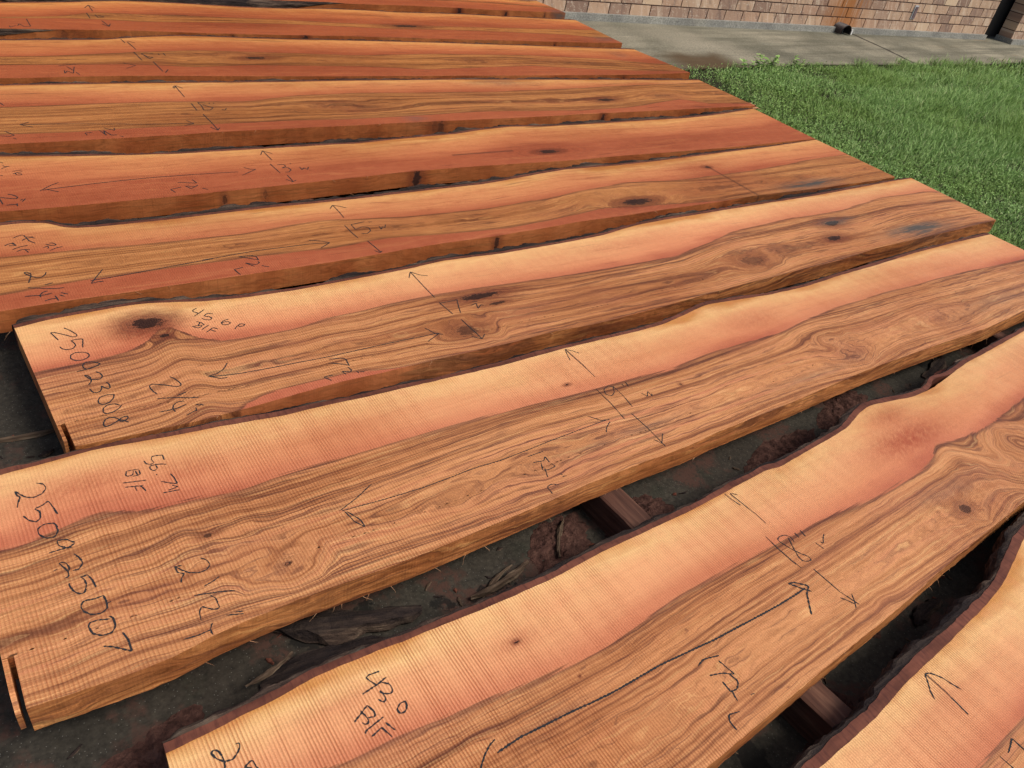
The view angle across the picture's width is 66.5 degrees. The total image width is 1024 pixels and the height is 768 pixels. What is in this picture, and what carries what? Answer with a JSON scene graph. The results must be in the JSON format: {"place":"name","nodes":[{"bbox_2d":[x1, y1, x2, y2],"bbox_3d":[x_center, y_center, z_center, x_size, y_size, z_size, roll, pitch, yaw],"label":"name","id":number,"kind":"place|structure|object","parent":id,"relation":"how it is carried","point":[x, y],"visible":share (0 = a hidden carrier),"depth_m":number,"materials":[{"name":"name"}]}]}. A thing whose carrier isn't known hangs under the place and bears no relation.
{"place":"outdoors","nodes":[
{"label":"outdoors","id":0,"kind":"place"},
{"bbox_2d":[0,136,1023,767],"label":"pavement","id":1,"kind":"structure","parent":0,"point":[104,734],"depth_m":1.68,"materials":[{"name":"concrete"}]},
{"bbox_2d":[0,428,54,442],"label":"dead stick","id":2,"kind":"object","parent":1,"relation":"on","point":[36,434],"visible":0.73,"depth_m":1.80,"materials":[{"name":"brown wood"}]},
{"bbox_2d":[38,449,53,456],"bbox_3d":[-1.058,0.157,1.774,0.017,0.007,0.035,32,41,25],"label":"bark piece","id":3,"kind":"object","parent":1,"relation":"on","point":[45,453],"visible":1,"depth_m":1.77,"materials":[{"name":"brown wood"}]},
{"bbox_2d":[67,743,81,759],"bbox_3d":[-0.717,0.604,1.282,0.006,0.005,0.029,22,38,14],"label":"wood chip","id":4,"kind":"object","parent":1,"relation":"on","point":[75,751],"visible":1,"depth_m":1.28,"materials":[{"name":"brown wood"}]},
{"bbox_2d":[101,704,204,767],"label":"bark piece","id":5,"kind":"object","parent":1,"relation":"on","point":[148,752],"visible":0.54,"depth_m":1.30,"materials":[{"name":"brown wood"}]},
{"bbox_2d":[245,651,292,686],"bbox_3d":[-0.432,0.514,1.402,0.014,0.007,0.100,33,42,26],"label":"bark piece","id":6,"kind":"object","parent":1,"relation":"on","point":[268,673],"visible":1,"depth_m":1.40,"materials":[{"name":"brown wood"}]},
{"bbox_2d":[266,658,273,664],"bbox_3d":[-0.454,0.519,1.465,0.020,0.006,0.010,26,39,18],"label":"wood chip","id":7,"kind":"object","parent":1,"relation":"on","point":[269,660],"visible":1,"depth_m":1.46,"materials":[{"name":"brown wood"}]},
{"bbox_2d":[239,145,313,202],"bbox_3d":[-0.528,-0.423,2.624,0.061,0.084,2.034,-18,46,-34],"label":"timber bearer","id":8,"kind":"object","parent":1,"relation":"on","point":[287,201],"visible":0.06,"depth_m":2.87,"materials":[{"name":"brown wood"}]},
{"bbox_2d":[260,635,385,687],"bbox_3d":[-0.347,0.520,1.481,0.260,0.023,0.058,-11,42,-27],"label":"bark slab","id":9,"kind":"object","parent":1,"relation":"on","point":[302,661],"depth_m":1.47,"materials":[{"name":"brown wood"}]},
{"bbox_2d":[272,605,421,645],"bbox_3d":[-0.323,0.470,1.539,0.300,0.031,0.081,-2,39,-18],"label":"bark slab","id":10,"kind":"object","parent":1,"relation":"on","point":[335,627],"depth_m":1.53,"materials":[{"name":"brown wood"}]},
{"bbox_2d":[457,596,462,606],"bbox_3d":[-0.110,0.457,1.643,0.008,0.005,0.025,-5,40,-22],"label":"wood chip","id":11,"kind":"object","parent":1,"relation":"on","point":[459,601],"visible":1,"depth_m":1.64,"materials":[{"name":"brown wood"}]},
{"bbox_2d":[482,565,512,597],"bbox_3d":[-0.036,0.426,1.699,0.015,0.010,0.120,28,39,20],"label":"dead stick","id":12,"kind":"object","parent":1,"relation":"on","point":[497,577],"visible":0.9,"depth_m":1.71,"materials":[{"name":"brown wood"}]},
{"bbox_2d":[470,560,528,599],"bbox_3d":[-0.020,0.426,1.691,0.170,0.014,0.022,-23,49,-38],"label":"dead stick","id":13,"kind":"object","parent":1,"relation":"on","point":[512,575],"visible":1,"depth_m":1.68,"materials":[{"name":"brown wood"}]},
{"bbox_2d":[527,511,591,574],"bbox_3d":[0.104,0.370,1.813,0.222,0.016,0.149,-16,45,-32],"label":"sawdust heap","id":14,"kind":"object","parent":1,"relation":"on","point":[574,541],"visible":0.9,"depth_m":1.82,"materials":[{"name":"brown wood"}]},
{"bbox_2d":[555,518,563,558],"bbox_3d":[0.110,0.357,1.822,0.017,0.014,0.120,12,37,1],"label":"dead stick","id":15,"kind":"object","parent":14,"relation":"on","point":[559,532],"visible":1,"depth_m":1.82,"materials":[{"name":"brown wood"}]},
{"bbox_2d":[605,494,674,536],"bbox_3d":[0.313,0.325,1.923,0.238,0.026,0.122,-20,47,-36],"label":"sawdust heap","id":16,"kind":"object","parent":1,"relation":"on","point":[650,506],"visible":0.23,"depth_m":1.96,"materials":[{"name":"brown wood"}]},
{"bbox_2d":[578,488,851,743],"bbox_3d":[0.508,0.558,1.614,0.073,0.084,1.422,-18,46,-34],"label":"timber bearer","id":17,"kind":"object","parent":1,"relation":"on","point":[819,709],"visible":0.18,"depth_m":1.53,"materials":[{"name":"brown wood"}]},
{"bbox_2d":[0,233,1023,730],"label":"live edge plank","id":18,"kind":"object","parent":17,"relation":"on","point":[130,567],"visible":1,"depth_m":1.70,"materials":[{"name":"brown wood"}]},
{"bbox_2d":[162,326,1023,767],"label":"live edge plank","id":19,"kind":"object","parent":17,"relation":"on","point":[718,626],"visible":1,"depth_m":1.50,"materials":[{"name":"brown wood"}]},
{"bbox_2d":[788,512,1023,767],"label":"live edge plank","id":20,"kind":"object","parent":17,"relation":"on","point":[946,690],"visible":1,"depth_m":1.48,"materials":[{"name":"brown wood"}]},
{"bbox_2d":[743,428,815,472],"bbox_3d":[0.791,0.216,2.184,0.217,0.044,0.466,30,40,23],"label":"sawdust heap","id":21,"kind":"object","parent":1,"relation":"on","point":[769,451],"visible":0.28,"depth_m":2.24,"materials":[{"name":"brown wood"}]},
{"bbox_2d":[801,688,854,752],"bbox_3d":[0.653,0.698,1.515,0.166,0.036,0.248,25,38,17],"label":"sawdust heap","id":22,"kind":"object","parent":1,"relation":"on","point":[842,697],"visible":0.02,"depth_m":1.60,"materials":[{"name":"brown wood"}]},
{"bbox_2d":[816,390,867,429],"bbox_3d":[1.042,0.077,2.453,0.130,0.025,0.318,32,41,25],"label":"bark piece","id":23,"kind":"object","parent":1,"relation":"on","point":[833,410],"visible":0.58,"depth_m":2.46,"materials":[{"name":"brown wood"}]},
{"bbox_2d":[873,631,880,638],"bbox_3d":[0.817,0.537,1.788,0.116,0.019,0.086,-26,50,-39],"label":"chip","id":24,"kind":"object","parent":1,"relation":"on","point":[877,635],"visible":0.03,"depth_m":1.76,"materials":[{"name":"brown wood"}]},
{"bbox_2d":[844,260,1006,350],"bbox_3d":[1.732,-0.210,2.967,0.066,0.084,2.620,-16,45,-32],"label":"timber bearer","id":25,"kind":"object","parent":1,"relation":"on","point":[979,346],"visible":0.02,"depth_m":2.90,"materials":[{"name":"brown wood"}]},
{"bbox_2d":[12,178,995,452],"bbox_3d":[0.535,-0.430,2.816,3.971,0.083,0.594,-15,44,-32],"label":"live edge plank","id":26,"kind":"object","parent":25,"relation":"on","point":[110,370],"visible":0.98,"depth_m":2.23,"materials":[{"name":"brown wood"}]},
{"bbox_2d":[912,598,942,626],"bbox_3d":[0.975,0.530,1.836,0.130,0.017,0.039,-20,47,-36],"label":"bark piece","id":27,"kind":"object","parent":1,"relation":"on","point":[922,613],"visible":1,"depth_m":1.83,"materials":[{"name":"brown wood"}]},
{"bbox_2d":[921,355,946,378],"bbox_3d":[1.504,-0.057,2.759,0.067,0.014,0.220,34,42,27],"label":"bark piece","id":28,"kind":"object","parent":1,"relation":"on","point":[937,364],"visible":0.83,"depth_m":2.76,"materials":[{"name":"brown wood"}]},
{"bbox_3d":[0.213,-1.788,4.630,0.066,0.084,2.820,-16,45,-32],"label":"timber bearer","id":29,"kind":"object","parent":1,"relation":"on","visible":0},
{"bbox_2d":[0,0,564,18],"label":"live edge plank","id":30,"kind":"object","parent":29,"relation":"on","point":[527,8],"visible":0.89,"depth_m":5.19,"materials":[{"name":"brown wood"}]},
{"bbox_2d":[0,0,621,47],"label":"live edge plank","id":31,"kind":"object","parent":29,"relation":"on","point":[102,19],"visible":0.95,"depth_m":4.31,"materials":[{"name":"brown wood"}]},
{"bbox_2d":[0,34,689,84],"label":"live edge plank","id":32,"kind":"object","parent":29,"relation":"on","point":[157,57],"visible":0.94,"depth_m":3.87,"materials":[{"name":"brown wood"}]},
{"bbox_2d":[0,77,758,153],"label":"live edge plank","id":33,"kind":"object","parent":29,"relation":"on","point":[146,116],"visible":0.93,"depth_m":3.35,"materials":[{"name":"brown wood"}]},
{"bbox_2d":[0,108,814,223],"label":"live edge plank","id":34,"kind":"object","parent":29,"relation":"on","point":[74,187],"visible":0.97,"depth_m":2.93,"materials":[{"name":"brown wood"}]},
{"bbox_2d":[0,140,894,334],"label":"live edge plank","id":35,"kind":"object","parent":29,"relation":"on","point":[48,266],"visible":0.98,"depth_m":2.58,"materials":[{"name":"brown wood"}]},
{"bbox_2d":[576,20,1023,70],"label":"path","id":36,"kind":"structure","parent":0,"point":[692,46],"depth_m":6.80,"materials":[{"name":"concrete"}]},
{"bbox_2d":[994,0,1023,44],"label":"brick wall","id":37,"kind":"structure","parent":36,"relation":"on","point":[1011,32],"depth_m":9.00,"materials":[{"name":"brick"}]},
{"bbox_2d":[670,36,1023,249],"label":"ground","id":38,"kind":"structure","parent":0,"point":[726,91],"depth_m":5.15,"materials":[{"name":"green plant"}]},
{"bbox_2d":[740,59,754,70],"bbox_3d":[1.746,-2.377,5.835,0.120,0.091,0.084,21,37,12],"label":"weed","id":39,"kind":"object","parent":38,"relation":"on","point":[743,63],"visible":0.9,"depth_m":5.83,"materials":[{"name":"green plant"}]},
{"bbox_2d":[753,53,770,67],"bbox_3d":[1.908,-2.467,5.981,0.137,0.112,0.110,16,37,5],"label":"weed","id":40,"kind":"object","parent":38,"relation":"on","point":[759,64],"visible":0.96,"depth_m":5.97,"materials":[{"name":"green plant"}]},
{"bbox_2d":[533,0,1000,39],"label":"brick wall","id":41,"kind":"structure","parent":38,"relation":"on","point":[963,19],"depth_m":7.44,"materials":[{"name":"brick"},{"name":"concrete"}]},
{"bbox_2d":[834,22,853,34],"bbox_3d":[3.268,-3.507,7.700,0.169,0.091,0.122,-12,43,-29],"label":"drain outlet","id":42,"kind":"object","parent":41,"relation":"attached to","point":[843,27],"visible":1,"depth_m":7.68,"materials":[{"name":"grey metal"}]},
{"bbox_2d":[910,5,918,18],"bbox_3d":[4.204,-3.879,8.147,0.056,0.135,0.016,-12,43,-29],"label":"wall plate","id":43,"kind":"object","parent":41,"relation":"attached to","point":[914,12],"depth_m":8.14,"materials":[{"name":"metal"}]},
{"bbox_2d":[985,0,1015,36],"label":"downspout","id":44,"kind":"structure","parent":41,"relation":"attached to","point":[999,18],"depth_m":9.02,"materials":[{"name":"black metal"}]},
{"bbox_2d":[765,55,779,66],"bbox_3d":[2.030,-2.501,6.059,0.091,0.112,0.128,26,39,19],"label":"weed","id":45,"kind":"object","parent":38,"relation":"on","point":[776,59],"visible":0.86,"depth_m":6.05,"materials":[{"name":"green plant"}]},
{"bbox_2d":[793,55,804,67],"bbox_3d":[2.283,-2.557,6.216,0.073,0.096,0.155,-15,44,-32],"label":"weed","id":46,"kind":"object","parent":38,"relation":"on","point":[801,64],"visible":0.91,"depth_m":6.22,"materials":[{"name":"green plant"}]},
{"bbox_2d":[961,54,1023,80],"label":"grass","id":47,"kind":"structure","parent":38,"relation":"on","point":[1007,67],"depth_m":7.68,"materials":[{"name":"green plant"}]}
]}

